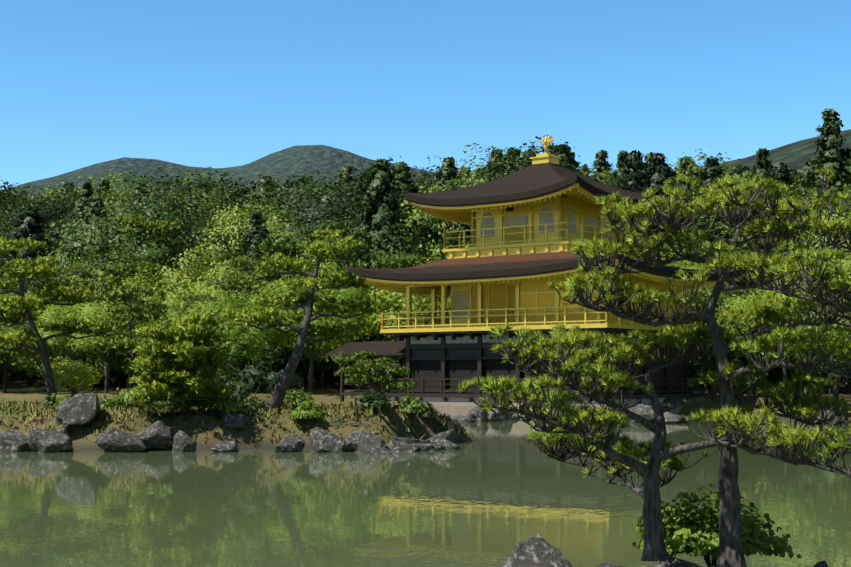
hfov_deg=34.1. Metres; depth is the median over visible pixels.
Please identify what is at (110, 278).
forest tree
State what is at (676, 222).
forest tree
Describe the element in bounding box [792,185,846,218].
forest tree
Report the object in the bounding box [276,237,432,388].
forest tree
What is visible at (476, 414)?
garden rock
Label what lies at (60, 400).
island shrub
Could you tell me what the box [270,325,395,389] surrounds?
tree
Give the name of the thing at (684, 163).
forest tree
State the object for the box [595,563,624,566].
garden rock
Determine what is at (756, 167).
forest tree
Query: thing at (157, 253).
forest tree
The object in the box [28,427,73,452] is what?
garden rock
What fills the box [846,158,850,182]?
forest tree
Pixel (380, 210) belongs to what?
tall cedar tree
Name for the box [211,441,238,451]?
garden rock
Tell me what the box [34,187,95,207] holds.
forest tree
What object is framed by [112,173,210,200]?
forest tree
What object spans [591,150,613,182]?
forest tree
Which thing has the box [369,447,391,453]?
garden rock
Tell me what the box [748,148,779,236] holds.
cedar tree
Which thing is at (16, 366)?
forest shrub
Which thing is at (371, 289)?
forest tree
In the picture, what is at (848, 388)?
forest tree
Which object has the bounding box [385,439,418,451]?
garden rock
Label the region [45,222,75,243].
forest tree
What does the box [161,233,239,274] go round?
forest tree
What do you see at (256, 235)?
forest tree
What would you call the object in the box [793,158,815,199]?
forest tree
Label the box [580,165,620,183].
forest tree
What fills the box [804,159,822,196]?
forest tree
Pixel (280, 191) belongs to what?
forest tree
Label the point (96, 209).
forest tree
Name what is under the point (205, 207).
forest tree
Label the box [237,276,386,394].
forest tree
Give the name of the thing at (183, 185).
forest tree
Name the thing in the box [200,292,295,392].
forest tree
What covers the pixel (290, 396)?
island shrub
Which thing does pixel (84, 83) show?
sky
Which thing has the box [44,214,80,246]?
forest tree
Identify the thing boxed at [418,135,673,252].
tree
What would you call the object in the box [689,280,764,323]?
forest tree
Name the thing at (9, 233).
forest tree
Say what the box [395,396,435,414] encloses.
island shrub
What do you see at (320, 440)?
garden rock
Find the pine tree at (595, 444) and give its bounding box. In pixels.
[457,321,850,560]
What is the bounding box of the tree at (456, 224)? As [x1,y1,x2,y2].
[423,141,558,258]
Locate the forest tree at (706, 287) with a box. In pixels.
[655,251,743,304]
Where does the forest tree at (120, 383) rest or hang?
on the garden ground at (19, 389)
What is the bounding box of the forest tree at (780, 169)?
[772,162,795,197]
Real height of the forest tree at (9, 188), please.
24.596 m
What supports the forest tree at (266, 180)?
on the garden ground at (19, 389)
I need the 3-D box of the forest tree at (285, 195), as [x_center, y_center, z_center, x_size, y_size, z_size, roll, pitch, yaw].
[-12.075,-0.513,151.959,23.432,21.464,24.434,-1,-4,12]
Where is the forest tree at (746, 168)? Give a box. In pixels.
[744,166,749,178]
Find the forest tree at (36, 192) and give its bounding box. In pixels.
[3,190,117,222]
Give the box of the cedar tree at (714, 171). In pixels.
[686,156,743,263]
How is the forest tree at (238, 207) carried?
on the garden ground at (19, 389)
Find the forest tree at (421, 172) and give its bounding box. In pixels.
[363,167,438,188]
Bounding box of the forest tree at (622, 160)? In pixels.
[609,151,629,185]
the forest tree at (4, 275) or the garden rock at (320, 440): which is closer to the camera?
the garden rock at (320, 440)
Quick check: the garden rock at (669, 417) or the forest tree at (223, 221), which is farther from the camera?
the forest tree at (223, 221)
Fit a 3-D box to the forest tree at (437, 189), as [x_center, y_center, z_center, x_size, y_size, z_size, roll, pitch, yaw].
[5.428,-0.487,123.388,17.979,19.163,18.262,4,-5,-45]
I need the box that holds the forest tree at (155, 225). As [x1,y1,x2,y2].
[82,213,195,274]
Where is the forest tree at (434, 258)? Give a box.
[420,255,442,262]
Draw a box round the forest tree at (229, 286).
[209,260,280,307]
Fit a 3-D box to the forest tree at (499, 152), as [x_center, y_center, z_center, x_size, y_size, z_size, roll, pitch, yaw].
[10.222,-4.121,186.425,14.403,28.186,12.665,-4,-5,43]
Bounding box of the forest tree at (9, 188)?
[0,177,35,218]
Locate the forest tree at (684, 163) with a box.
[675,157,702,225]
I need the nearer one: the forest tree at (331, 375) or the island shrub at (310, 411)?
the island shrub at (310, 411)
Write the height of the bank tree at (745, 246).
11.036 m
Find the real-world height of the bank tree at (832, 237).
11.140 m
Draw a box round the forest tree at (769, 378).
[746,238,793,382]
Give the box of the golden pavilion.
[326,153,744,420]
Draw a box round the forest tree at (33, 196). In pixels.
[17,190,69,208]
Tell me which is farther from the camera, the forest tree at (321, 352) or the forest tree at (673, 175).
the forest tree at (673, 175)
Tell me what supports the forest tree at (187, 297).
on the garden ground at (19, 389)
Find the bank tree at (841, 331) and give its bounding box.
[778,260,850,376]
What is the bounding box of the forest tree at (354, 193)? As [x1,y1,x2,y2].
[247,164,418,225]
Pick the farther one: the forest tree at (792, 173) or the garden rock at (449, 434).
the forest tree at (792, 173)
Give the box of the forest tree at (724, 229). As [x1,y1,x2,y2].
[702,217,778,258]
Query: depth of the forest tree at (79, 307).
89.55 m
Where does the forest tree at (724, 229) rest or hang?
on the garden ground at (19, 389)
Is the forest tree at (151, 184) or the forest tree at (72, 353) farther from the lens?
the forest tree at (151, 184)
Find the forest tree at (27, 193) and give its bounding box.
[1,186,38,202]
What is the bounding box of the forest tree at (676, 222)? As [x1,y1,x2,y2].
[609,182,717,264]
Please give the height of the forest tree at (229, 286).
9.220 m
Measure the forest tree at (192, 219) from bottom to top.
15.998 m
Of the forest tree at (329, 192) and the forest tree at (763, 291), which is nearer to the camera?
the forest tree at (763, 291)
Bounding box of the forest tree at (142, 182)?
[92,176,169,205]
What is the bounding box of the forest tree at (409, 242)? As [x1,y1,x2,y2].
[276,219,442,292]
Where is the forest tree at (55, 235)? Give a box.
[48,231,60,252]
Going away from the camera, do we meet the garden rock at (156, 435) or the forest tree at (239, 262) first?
the garden rock at (156, 435)
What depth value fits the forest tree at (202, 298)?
84.39 m
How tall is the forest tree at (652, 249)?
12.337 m
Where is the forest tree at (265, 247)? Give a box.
[252,221,367,383]
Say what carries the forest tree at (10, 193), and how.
on the garden ground at (19, 389)
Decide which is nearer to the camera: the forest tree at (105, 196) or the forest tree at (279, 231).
the forest tree at (279, 231)
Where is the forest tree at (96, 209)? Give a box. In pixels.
[79,198,109,378]
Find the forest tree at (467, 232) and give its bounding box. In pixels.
[455,226,470,247]
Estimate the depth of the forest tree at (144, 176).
212.24 m
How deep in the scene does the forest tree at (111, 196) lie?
145.72 m
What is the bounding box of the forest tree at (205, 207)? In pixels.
[146,185,233,225]
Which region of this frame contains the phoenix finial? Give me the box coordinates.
[540,134,553,152]
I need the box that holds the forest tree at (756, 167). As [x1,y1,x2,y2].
[752,165,760,178]
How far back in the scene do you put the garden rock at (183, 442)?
38.19 m
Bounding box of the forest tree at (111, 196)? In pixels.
[57,189,160,228]
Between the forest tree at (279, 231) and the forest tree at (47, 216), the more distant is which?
the forest tree at (47, 216)
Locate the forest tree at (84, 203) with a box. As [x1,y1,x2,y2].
[71,181,94,224]
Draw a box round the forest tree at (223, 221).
[165,205,290,273]
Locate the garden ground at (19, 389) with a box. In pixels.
[0,367,850,450]
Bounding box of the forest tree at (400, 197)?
[391,185,408,377]
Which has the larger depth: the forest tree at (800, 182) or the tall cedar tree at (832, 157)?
the forest tree at (800, 182)
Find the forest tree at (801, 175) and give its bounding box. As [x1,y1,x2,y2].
[798,170,805,186]
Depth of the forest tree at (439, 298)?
89.67 m
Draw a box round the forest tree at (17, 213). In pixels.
[0,198,56,230]
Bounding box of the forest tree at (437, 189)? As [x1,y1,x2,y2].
[409,171,494,224]
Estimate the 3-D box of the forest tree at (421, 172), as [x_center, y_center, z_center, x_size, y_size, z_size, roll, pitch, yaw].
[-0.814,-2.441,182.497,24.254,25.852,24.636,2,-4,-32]
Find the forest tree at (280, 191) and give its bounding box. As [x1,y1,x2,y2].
[256,177,322,209]
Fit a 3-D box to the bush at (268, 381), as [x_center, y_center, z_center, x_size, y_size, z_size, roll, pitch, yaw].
[-5.727,3.475,46.912,3.234,2.416,3.340,2,-4,-26]
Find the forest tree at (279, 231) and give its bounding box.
[254,218,321,380]
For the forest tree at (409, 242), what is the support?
on the garden ground at (19, 389)
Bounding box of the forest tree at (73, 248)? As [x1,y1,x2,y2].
[60,230,85,274]
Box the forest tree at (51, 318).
[6,302,104,392]
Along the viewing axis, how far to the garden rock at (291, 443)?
38.01 m
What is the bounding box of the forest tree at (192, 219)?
[155,201,219,249]
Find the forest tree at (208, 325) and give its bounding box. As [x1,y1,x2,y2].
[157,299,256,341]
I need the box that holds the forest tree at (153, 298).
[111,266,219,328]
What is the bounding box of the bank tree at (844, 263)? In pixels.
[747,236,850,359]
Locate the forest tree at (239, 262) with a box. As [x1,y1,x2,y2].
[202,255,293,329]
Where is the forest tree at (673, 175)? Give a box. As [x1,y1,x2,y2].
[658,168,691,236]
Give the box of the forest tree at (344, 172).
[337,164,355,193]
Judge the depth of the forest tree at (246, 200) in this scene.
160.55 m
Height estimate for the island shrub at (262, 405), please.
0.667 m
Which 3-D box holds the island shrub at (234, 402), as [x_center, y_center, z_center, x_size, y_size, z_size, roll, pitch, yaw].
[-5.766,3.566,40.769,1.499,0.784,1.523,3,-5,-40]
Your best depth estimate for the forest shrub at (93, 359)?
98.01 m
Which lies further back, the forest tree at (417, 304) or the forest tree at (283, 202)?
the forest tree at (283, 202)
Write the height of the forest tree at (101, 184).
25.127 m
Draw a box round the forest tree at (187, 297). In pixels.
[169,292,231,315]
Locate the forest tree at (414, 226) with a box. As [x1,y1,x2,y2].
[397,216,449,241]
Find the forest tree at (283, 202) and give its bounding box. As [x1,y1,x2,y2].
[279,199,294,222]
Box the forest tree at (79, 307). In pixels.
[36,297,132,391]
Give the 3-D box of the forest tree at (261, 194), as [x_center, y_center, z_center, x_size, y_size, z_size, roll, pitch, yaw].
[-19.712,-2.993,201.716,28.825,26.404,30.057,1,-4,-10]
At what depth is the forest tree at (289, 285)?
95.39 m
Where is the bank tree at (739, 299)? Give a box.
[705,282,847,399]
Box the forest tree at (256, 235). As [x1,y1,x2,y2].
[240,210,273,377]
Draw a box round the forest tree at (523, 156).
[520,150,536,162]
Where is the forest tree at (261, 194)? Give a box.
[229,171,337,204]
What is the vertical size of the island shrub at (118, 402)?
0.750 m
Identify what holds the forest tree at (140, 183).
on the garden ground at (19, 389)
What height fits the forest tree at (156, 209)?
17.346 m
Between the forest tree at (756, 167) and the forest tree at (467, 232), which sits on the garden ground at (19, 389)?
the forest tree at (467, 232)
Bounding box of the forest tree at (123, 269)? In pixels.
[88,261,223,384]
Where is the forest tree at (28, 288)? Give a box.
[0,258,76,384]
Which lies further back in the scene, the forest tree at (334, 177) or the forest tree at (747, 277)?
the forest tree at (334, 177)
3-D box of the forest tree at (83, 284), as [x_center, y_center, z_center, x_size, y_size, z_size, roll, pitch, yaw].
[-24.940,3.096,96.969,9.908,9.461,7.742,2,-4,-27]
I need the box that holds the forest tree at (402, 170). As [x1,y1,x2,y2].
[390,161,421,375]
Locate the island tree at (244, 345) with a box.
[154,295,276,381]
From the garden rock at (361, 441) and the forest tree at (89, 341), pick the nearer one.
the garden rock at (361, 441)
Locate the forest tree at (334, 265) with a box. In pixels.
[240,256,368,388]
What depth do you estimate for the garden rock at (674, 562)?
12.94 m
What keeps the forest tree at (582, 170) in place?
on the garden ground at (19, 389)
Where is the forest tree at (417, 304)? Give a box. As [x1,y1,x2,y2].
[355,262,450,340]
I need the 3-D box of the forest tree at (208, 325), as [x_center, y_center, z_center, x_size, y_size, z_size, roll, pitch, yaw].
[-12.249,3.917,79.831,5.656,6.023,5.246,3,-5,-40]
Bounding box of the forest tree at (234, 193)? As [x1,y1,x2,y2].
[113,167,281,226]
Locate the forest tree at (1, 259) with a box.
[0,252,9,274]
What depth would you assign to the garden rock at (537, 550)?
13.41 m
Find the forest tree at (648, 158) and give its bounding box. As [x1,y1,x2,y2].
[644,152,654,175]
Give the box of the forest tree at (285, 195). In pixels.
[249,182,328,214]
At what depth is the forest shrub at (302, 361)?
84.44 m
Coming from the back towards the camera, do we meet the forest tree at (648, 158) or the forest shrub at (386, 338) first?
the forest tree at (648, 158)
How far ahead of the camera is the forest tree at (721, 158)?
136.05 m
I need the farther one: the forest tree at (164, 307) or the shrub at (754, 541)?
the forest tree at (164, 307)
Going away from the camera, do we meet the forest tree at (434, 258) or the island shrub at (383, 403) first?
the island shrub at (383, 403)
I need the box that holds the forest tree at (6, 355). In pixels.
[0,309,55,392]
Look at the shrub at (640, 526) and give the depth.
13.33 m
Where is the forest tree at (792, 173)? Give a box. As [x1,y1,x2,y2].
[789,169,798,187]
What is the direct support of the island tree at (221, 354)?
on the garden ground at (19, 389)
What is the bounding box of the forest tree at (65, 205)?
[8,189,82,224]
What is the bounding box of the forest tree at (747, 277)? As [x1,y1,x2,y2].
[714,267,773,386]
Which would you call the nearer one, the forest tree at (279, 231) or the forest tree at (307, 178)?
the forest tree at (279, 231)
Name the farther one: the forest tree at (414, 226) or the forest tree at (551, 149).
the forest tree at (551, 149)
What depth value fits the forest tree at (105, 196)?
150.69 m
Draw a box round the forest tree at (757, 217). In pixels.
[699,198,831,372]
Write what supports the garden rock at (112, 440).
in the pond water
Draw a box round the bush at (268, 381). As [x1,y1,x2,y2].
[212,351,305,397]
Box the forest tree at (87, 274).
[31,268,102,386]
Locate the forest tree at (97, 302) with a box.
[74,292,153,391]
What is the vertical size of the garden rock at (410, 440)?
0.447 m
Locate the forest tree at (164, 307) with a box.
[82,298,169,351]
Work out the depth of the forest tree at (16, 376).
119.15 m
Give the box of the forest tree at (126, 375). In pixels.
[66,288,168,383]
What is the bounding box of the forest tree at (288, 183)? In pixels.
[281,180,296,196]
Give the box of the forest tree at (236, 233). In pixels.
[187,201,323,373]
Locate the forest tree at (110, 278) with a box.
[43,260,161,383]
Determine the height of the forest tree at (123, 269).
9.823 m
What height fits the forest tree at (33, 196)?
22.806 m
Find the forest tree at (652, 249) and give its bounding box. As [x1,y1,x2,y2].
[622,233,670,259]
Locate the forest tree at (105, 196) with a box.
[56,184,119,224]
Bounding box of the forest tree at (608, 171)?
[582,166,625,185]
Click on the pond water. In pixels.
(492, 494)
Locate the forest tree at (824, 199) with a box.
[790,188,850,238]
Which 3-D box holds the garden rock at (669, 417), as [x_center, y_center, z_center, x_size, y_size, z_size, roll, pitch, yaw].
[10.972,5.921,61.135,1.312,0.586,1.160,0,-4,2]
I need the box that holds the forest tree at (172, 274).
[144,243,267,308]
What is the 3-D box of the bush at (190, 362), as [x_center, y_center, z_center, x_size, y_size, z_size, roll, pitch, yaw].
[-6.996,2.453,40.252,3.284,3.264,3.279,0,-4,2]
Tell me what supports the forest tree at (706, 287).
on the garden ground at (19, 389)
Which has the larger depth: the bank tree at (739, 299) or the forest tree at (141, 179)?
the forest tree at (141, 179)
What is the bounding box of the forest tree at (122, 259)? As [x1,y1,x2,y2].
[63,243,194,382]
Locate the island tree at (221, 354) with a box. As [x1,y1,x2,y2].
[116,316,273,395]
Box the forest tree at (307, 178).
[294,175,309,190]
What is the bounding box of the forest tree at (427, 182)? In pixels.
[415,169,437,191]
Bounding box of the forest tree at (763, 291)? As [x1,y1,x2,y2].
[729,273,797,371]
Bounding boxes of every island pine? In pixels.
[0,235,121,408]
[93,283,178,406]
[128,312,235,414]
[211,227,386,409]
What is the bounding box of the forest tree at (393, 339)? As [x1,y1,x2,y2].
[386,293,437,340]
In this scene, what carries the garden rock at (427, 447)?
in the pond water
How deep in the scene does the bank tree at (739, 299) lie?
66.85 m
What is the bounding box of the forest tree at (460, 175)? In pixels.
[454,168,470,184]
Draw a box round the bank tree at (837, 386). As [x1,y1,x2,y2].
[751,252,850,411]
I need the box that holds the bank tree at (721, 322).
[688,290,762,390]
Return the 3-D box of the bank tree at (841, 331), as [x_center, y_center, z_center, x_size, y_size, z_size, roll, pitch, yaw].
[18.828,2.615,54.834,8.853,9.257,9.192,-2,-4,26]
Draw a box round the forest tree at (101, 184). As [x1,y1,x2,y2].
[95,178,111,199]
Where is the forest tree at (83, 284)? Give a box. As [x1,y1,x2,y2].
[4,262,107,386]
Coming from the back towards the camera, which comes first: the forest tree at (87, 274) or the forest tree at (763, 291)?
the forest tree at (87, 274)
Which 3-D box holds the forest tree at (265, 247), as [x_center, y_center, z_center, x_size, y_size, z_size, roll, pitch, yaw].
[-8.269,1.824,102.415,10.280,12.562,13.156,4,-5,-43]
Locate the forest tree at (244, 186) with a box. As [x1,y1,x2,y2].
[219,179,297,203]
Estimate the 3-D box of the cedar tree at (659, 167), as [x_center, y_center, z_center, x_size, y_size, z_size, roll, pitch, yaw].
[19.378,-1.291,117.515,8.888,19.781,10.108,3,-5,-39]
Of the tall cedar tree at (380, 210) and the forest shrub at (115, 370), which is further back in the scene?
the tall cedar tree at (380, 210)
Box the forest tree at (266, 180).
[254,176,274,200]
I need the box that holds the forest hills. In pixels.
[0,129,850,199]
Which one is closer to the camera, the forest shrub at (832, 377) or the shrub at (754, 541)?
the shrub at (754, 541)
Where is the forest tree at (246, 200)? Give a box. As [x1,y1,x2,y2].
[210,187,269,209]
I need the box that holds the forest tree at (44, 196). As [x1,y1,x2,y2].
[3,187,68,208]
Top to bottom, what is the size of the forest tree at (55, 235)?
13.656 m
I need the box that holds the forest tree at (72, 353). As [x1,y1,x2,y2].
[23,314,121,392]
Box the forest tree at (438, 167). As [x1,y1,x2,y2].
[434,158,457,179]
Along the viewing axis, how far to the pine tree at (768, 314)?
12.39 m
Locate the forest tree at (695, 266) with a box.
[683,241,775,293]
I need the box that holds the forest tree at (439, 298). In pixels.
[366,261,450,321]
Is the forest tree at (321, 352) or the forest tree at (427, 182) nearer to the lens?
the forest tree at (321, 352)
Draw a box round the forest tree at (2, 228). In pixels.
[0,212,61,237]
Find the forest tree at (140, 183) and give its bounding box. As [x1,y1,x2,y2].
[129,181,148,214]
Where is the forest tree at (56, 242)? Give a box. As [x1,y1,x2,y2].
[48,231,63,254]
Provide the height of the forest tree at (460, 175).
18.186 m
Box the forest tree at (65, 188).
[55,175,123,203]
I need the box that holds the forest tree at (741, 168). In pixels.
[732,165,750,182]
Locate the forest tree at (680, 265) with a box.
[656,244,722,292]
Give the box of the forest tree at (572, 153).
[569,152,579,168]
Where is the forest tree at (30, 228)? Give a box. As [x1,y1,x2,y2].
[0,208,59,378]
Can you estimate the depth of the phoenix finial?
73.53 m
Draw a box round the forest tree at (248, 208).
[222,201,270,230]
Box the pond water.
[0,418,850,566]
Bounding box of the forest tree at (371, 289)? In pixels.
[342,286,403,388]
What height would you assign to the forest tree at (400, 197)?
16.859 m
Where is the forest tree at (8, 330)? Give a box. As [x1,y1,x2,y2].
[0,296,52,358]
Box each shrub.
[0,355,53,387]
[0,357,15,380]
[0,365,26,384]
[1,355,100,369]
[19,351,103,384]
[42,393,73,408]
[81,355,116,384]
[84,359,143,383]
[98,396,125,409]
[114,386,187,410]
[205,393,257,413]
[231,341,317,390]
[237,397,271,411]
[265,387,314,406]
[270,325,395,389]
[272,338,360,386]
[290,400,323,422]
[353,312,403,372]
[355,389,398,411]
[375,316,449,377]
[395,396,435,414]
[632,501,705,556]
[640,483,801,566]
[697,326,795,390]
[746,356,788,387]
[779,352,850,394]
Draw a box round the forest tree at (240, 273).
[183,265,291,379]
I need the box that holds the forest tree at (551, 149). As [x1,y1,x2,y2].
[544,144,558,155]
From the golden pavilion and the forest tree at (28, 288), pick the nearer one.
the golden pavilion
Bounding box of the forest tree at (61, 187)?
[30,180,97,199]
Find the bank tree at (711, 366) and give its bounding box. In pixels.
[680,302,806,394]
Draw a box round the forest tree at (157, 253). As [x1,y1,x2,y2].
[29,207,217,379]
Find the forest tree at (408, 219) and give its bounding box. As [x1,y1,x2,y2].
[397,198,455,262]
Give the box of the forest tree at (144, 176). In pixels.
[112,170,198,198]
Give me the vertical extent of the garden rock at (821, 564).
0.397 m
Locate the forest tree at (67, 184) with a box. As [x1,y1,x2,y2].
[59,182,75,207]
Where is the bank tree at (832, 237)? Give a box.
[777,200,850,287]
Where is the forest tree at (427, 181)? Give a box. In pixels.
[412,174,435,190]
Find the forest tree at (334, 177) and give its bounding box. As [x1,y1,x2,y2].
[305,169,358,185]
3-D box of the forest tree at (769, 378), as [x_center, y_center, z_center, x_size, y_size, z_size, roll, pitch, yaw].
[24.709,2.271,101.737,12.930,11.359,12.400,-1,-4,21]
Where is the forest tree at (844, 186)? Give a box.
[817,167,850,209]
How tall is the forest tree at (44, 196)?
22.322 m
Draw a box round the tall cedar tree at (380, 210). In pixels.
[348,158,416,268]
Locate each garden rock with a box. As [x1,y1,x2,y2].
[0,430,32,451]
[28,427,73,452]
[55,393,100,424]
[94,428,145,451]
[137,420,171,449]
[172,431,196,451]
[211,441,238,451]
[223,413,252,426]
[274,434,304,452]
[309,427,345,452]
[344,431,384,451]
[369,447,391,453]
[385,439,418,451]
[393,436,429,443]
[410,443,441,450]
[427,429,454,443]
[436,438,460,449]
[451,415,475,421]
[467,406,488,421]
[487,409,512,421]
[500,534,571,566]
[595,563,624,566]
[620,404,654,422]
[643,556,702,566]
[664,412,689,422]
[813,561,828,566]
[814,410,842,424]
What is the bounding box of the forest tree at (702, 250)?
[653,238,728,267]
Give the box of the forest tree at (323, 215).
[274,199,376,377]
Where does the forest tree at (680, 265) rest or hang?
on the garden ground at (19, 389)
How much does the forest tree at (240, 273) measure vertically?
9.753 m
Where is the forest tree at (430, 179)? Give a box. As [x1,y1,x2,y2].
[304,155,461,206]
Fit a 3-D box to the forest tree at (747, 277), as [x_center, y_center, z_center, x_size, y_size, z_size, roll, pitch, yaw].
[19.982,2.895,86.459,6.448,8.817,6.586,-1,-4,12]
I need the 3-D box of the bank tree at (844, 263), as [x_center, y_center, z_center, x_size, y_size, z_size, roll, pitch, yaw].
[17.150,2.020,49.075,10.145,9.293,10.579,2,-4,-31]
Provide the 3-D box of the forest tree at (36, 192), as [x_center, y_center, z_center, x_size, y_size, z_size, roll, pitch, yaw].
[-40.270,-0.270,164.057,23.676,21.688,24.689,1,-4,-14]
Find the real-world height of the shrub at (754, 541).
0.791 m
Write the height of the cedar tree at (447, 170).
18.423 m
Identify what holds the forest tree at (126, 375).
on the garden ground at (19, 389)
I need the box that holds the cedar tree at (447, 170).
[431,158,457,239]
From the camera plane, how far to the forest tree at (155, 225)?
110.13 m
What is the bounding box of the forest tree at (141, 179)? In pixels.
[90,167,255,210]
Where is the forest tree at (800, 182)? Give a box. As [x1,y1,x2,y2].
[790,158,815,198]
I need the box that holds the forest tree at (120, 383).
[95,277,139,388]
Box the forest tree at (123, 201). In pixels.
[104,188,182,244]
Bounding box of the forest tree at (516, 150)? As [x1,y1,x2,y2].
[508,147,520,168]
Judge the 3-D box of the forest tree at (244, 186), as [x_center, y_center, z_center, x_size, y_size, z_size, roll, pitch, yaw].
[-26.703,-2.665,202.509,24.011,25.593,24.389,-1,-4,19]
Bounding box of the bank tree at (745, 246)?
[715,214,833,298]
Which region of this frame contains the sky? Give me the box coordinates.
[0,0,850,189]
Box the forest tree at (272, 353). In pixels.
[248,309,288,392]
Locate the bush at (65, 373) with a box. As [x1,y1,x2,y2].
[37,357,104,395]
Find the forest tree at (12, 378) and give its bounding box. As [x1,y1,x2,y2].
[0,270,14,380]
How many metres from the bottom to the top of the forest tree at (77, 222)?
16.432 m
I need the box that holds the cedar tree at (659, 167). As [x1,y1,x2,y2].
[642,152,679,228]
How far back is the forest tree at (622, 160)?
144.63 m
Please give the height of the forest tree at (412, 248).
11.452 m
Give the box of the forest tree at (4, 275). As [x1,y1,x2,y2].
[0,269,10,289]
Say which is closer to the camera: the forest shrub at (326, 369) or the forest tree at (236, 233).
the forest shrub at (326, 369)
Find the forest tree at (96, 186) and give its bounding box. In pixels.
[49,166,188,201]
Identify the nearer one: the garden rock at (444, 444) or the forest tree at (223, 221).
the garden rock at (444, 444)
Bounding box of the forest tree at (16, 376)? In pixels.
[9,230,20,377]
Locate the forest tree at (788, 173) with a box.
[785,167,797,187]
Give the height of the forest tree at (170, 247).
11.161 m
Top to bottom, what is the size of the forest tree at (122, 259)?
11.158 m
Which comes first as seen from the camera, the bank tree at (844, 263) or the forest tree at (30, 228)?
the bank tree at (844, 263)
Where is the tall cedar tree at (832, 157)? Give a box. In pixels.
[807,108,850,208]
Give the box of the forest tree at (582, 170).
[578,165,592,178]
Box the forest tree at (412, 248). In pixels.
[365,237,445,377]
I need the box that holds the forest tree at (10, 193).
[0,183,69,211]
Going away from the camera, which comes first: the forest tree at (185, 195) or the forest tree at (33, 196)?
the forest tree at (185, 195)
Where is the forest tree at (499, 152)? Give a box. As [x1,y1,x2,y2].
[481,148,509,175]
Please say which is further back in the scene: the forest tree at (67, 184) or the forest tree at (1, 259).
the forest tree at (67, 184)
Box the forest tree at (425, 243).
[400,185,458,263]
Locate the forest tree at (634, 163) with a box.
[620,150,647,189]
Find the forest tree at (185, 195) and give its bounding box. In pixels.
[133,183,210,214]
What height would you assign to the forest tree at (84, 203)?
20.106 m
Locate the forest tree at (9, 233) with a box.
[0,222,61,274]
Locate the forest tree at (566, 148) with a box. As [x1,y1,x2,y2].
[554,143,576,172]
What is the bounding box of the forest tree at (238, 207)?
[201,195,267,228]
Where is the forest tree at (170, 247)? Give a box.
[167,246,179,271]
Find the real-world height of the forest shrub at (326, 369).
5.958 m
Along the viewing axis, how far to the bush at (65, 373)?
48.53 m
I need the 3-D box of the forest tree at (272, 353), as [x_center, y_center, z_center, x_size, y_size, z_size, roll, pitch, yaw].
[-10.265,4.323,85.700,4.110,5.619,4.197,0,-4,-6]
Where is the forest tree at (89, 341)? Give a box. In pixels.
[67,300,159,392]
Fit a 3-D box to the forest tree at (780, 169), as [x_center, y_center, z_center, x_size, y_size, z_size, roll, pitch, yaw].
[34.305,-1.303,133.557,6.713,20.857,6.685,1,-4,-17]
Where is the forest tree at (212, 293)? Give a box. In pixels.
[155,276,249,320]
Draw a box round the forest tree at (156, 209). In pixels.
[56,185,240,278]
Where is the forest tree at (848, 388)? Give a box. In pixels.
[845,378,850,393]
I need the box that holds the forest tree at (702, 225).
[692,221,714,266]
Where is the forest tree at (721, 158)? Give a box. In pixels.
[667,146,801,227]
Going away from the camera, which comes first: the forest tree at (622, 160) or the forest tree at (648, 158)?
the forest tree at (622, 160)
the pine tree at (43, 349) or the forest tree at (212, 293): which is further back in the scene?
the forest tree at (212, 293)
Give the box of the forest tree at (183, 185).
[180,182,195,203]
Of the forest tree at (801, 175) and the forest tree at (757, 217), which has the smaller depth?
the forest tree at (757, 217)
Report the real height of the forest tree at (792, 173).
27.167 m
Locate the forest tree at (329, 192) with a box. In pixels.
[238,169,408,250]
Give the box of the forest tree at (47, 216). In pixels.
[0,183,71,230]
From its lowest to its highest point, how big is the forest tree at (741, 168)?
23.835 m
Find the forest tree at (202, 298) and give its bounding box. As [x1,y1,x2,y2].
[176,294,221,322]
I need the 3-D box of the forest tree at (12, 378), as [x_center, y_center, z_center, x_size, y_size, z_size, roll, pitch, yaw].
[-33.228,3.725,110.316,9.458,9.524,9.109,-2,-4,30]
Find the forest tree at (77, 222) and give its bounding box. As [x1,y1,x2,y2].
[58,211,120,247]
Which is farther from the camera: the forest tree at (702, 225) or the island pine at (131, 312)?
the forest tree at (702, 225)
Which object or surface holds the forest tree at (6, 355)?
on the garden ground at (19, 389)
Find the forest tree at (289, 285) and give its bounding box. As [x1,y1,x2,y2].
[246,277,339,312]
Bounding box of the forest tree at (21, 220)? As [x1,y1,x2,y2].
[0,202,49,371]
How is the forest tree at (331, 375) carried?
on the garden ground at (19, 389)
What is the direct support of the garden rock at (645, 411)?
in the pond water
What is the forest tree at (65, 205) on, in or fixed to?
on the garden ground at (19, 389)
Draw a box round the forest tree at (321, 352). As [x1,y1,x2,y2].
[267,317,365,391]
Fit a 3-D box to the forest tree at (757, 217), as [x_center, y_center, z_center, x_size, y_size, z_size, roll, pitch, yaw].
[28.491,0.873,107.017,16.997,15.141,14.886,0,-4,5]
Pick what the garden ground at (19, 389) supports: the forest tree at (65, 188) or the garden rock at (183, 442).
the forest tree at (65, 188)
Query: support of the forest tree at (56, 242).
on the garden ground at (19, 389)
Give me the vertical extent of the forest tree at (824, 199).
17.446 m
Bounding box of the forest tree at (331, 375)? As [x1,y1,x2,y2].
[274,281,370,386]
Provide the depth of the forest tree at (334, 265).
93.28 m
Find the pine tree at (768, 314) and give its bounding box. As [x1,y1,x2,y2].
[546,164,850,566]
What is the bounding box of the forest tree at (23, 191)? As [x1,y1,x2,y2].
[0,182,58,203]
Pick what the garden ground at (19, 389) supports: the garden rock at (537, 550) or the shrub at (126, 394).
the shrub at (126, 394)
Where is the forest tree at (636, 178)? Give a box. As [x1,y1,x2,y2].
[624,173,642,191]
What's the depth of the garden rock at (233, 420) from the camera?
39.48 m
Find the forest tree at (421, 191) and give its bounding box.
[357,176,437,213]
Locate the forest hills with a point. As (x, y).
(303, 159)
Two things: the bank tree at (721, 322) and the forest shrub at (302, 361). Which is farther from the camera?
the forest shrub at (302, 361)
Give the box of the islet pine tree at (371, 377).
[331,350,418,397]
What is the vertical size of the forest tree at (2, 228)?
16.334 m

